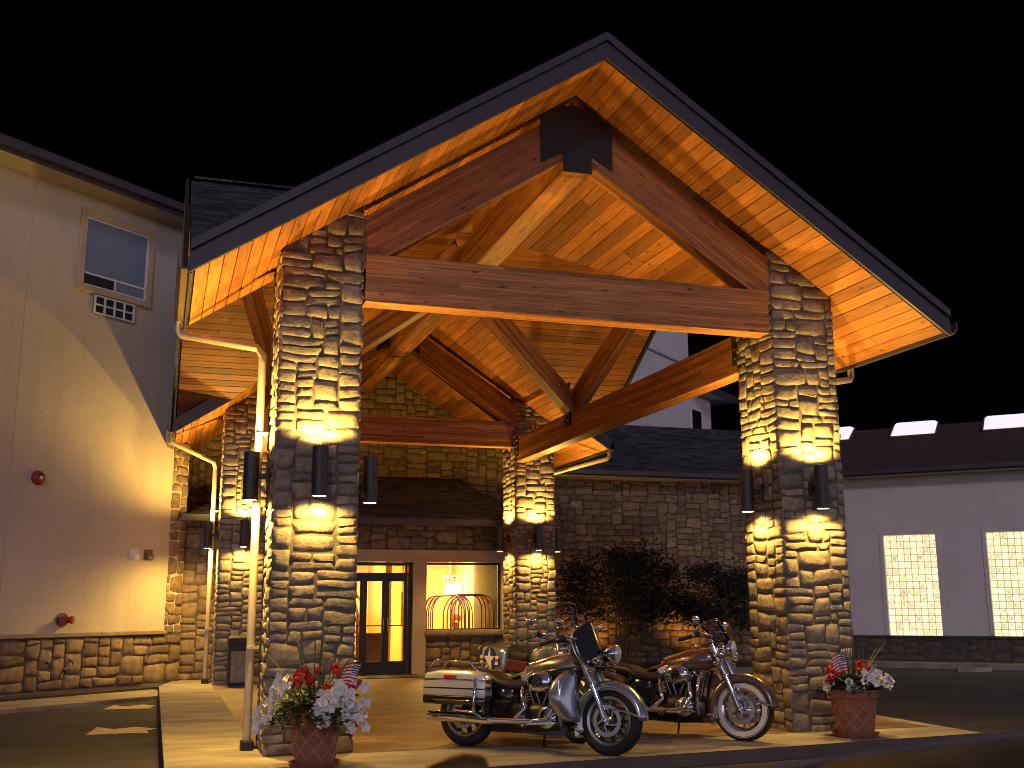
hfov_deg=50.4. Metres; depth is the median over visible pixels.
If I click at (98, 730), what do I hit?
lane arrow
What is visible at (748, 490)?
wall lamp
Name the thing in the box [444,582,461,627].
table lamp
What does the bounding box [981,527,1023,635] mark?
window
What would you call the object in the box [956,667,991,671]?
wheel stop
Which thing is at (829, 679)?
geranium plant
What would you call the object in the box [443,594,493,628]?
luggage cart
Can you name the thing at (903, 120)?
sky
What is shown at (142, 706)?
lane arrow
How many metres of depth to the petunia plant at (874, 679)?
11.66 m
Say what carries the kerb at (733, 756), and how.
on the asphalt
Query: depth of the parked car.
1.46 m
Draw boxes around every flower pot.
[286,707,343,767]
[827,688,879,738]
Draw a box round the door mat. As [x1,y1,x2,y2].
[356,674,423,678]
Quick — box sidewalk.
[855,660,1023,669]
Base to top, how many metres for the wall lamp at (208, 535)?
0.500 m
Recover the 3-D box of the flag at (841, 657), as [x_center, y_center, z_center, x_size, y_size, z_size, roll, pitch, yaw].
[3.568,3.103,11.803,0.184,0.412,0.022,0,-11,-3]
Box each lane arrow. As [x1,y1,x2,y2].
[86,727,156,734]
[105,704,153,708]
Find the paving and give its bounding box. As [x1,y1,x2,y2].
[209,675,924,756]
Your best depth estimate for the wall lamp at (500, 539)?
22.27 m
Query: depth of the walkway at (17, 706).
17.47 m
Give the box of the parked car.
[424,731,1023,767]
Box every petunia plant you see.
[251,672,370,735]
[823,668,894,694]
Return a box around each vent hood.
[129,549,139,559]
[143,549,153,560]
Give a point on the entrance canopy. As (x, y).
(520, 271)
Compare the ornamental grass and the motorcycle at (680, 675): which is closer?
the motorcycle at (680, 675)
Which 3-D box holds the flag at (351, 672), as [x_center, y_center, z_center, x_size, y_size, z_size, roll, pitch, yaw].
[-1.471,2.723,9.841,0.224,0.387,0.020,0,-11,-2]
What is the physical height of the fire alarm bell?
0.260 m
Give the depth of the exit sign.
26.34 m
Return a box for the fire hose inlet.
[55,613,74,626]
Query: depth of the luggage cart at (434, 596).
24.72 m
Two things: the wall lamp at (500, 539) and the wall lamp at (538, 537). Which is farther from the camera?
the wall lamp at (500, 539)
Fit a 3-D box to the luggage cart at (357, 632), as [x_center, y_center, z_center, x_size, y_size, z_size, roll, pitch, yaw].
[-3.685,5.626,24.722,0.580,1.648,1.108,-1,-11,3]
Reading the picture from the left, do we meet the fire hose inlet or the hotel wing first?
the fire hose inlet
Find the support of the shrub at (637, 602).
on the planting bed at (738, 664)
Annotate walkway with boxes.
[0,689,158,713]
[159,674,979,767]
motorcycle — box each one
[423,608,648,755]
[475,602,603,742]
[594,616,779,740]
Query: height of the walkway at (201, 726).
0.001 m
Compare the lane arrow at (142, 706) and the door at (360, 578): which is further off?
the door at (360, 578)
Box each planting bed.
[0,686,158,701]
[638,662,751,669]
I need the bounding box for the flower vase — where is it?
[452,614,460,627]
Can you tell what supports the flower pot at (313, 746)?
on the walkway at (201, 726)
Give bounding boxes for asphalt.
[0,667,1023,767]
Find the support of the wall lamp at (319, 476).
attached to the entrance canopy
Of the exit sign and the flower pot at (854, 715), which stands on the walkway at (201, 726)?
the flower pot at (854, 715)
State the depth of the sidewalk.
25.80 m
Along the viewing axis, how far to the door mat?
21.64 m
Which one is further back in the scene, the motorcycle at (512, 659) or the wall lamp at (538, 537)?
the wall lamp at (538, 537)
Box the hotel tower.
[625,330,737,428]
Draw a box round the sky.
[0,0,1023,430]
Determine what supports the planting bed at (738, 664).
on the asphalt
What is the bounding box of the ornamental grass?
[720,618,745,659]
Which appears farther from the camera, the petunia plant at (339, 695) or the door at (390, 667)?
the door at (390, 667)
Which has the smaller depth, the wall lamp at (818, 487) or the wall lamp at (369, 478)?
the wall lamp at (369, 478)
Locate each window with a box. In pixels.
[75,207,154,308]
[426,562,499,629]
[690,407,702,428]
[878,530,946,635]
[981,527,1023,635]
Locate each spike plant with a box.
[262,624,361,709]
[823,613,884,683]
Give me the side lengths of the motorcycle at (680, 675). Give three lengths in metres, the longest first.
2.397 x 1.267 x 1.030 m
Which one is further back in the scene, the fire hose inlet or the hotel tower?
the hotel tower
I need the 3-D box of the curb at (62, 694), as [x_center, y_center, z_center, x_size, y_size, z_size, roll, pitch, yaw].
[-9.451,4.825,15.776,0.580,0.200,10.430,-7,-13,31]
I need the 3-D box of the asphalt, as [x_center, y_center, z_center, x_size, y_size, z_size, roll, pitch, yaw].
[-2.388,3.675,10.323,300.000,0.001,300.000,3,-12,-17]
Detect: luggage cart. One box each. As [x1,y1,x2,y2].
[355,596,366,659]
[426,594,472,628]
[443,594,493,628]
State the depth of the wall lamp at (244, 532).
20.12 m
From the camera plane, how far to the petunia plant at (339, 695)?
9.61 m
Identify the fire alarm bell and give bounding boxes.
[31,471,45,484]
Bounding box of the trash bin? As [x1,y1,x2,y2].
[226,635,246,686]
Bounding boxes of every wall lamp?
[203,521,217,548]
[239,520,248,546]
[242,451,269,500]
[311,445,328,496]
[359,455,377,503]
[496,527,509,551]
[533,525,542,549]
[555,528,560,551]
[739,469,762,511]
[808,465,829,508]
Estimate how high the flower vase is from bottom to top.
0.373 m
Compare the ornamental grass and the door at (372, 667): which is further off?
the ornamental grass
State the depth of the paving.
12.78 m
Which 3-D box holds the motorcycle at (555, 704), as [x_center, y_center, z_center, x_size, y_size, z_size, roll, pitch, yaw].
[0.240,2.945,10.947,2.415,1.423,1.030,-7,-18,29]
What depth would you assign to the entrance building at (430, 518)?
26.08 m
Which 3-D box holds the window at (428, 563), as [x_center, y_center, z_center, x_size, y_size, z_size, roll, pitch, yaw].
[-1.066,4.552,23.280,1.660,1.435,0.060,3,-12,-17]
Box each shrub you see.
[555,531,696,663]
[658,555,750,643]
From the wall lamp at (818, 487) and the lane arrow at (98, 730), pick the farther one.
the lane arrow at (98, 730)
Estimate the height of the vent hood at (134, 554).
0.205 m
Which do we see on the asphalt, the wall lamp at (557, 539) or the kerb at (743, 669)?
the kerb at (743, 669)
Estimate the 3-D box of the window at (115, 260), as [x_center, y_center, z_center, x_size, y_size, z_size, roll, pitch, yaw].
[-7.581,-2.397,20.867,0.060,1.580,1.680,-7,-13,31]
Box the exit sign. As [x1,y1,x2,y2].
[443,575,456,583]
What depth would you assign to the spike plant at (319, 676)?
9.85 m
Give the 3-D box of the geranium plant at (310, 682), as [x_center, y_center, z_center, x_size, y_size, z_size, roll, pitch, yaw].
[-1.652,2.758,9.771,0.739,0.476,0.367,0,-11,0]
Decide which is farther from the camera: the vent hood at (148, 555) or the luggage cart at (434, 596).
the luggage cart at (434, 596)
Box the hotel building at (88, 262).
[0,132,189,696]
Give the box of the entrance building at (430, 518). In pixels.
[178,373,751,679]
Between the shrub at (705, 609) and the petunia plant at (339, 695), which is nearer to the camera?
the petunia plant at (339, 695)
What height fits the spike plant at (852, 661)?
0.854 m
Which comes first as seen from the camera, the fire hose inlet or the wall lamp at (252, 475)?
the wall lamp at (252, 475)
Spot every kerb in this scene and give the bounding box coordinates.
[158,693,982,767]
[656,664,876,673]
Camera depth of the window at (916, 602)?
27.33 m
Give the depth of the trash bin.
19.29 m
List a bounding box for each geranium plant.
[287,663,362,709]
[822,659,871,689]
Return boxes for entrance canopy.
[166,31,957,755]
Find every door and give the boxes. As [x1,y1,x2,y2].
[354,575,363,675]
[362,575,385,674]
[384,575,407,674]
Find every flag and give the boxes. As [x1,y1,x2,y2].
[340,663,361,684]
[832,651,848,674]
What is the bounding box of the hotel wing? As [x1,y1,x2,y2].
[839,413,1023,662]
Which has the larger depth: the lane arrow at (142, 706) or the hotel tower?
the hotel tower
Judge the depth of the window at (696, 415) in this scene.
43.88 m
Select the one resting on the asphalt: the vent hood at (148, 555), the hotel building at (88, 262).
the hotel building at (88, 262)

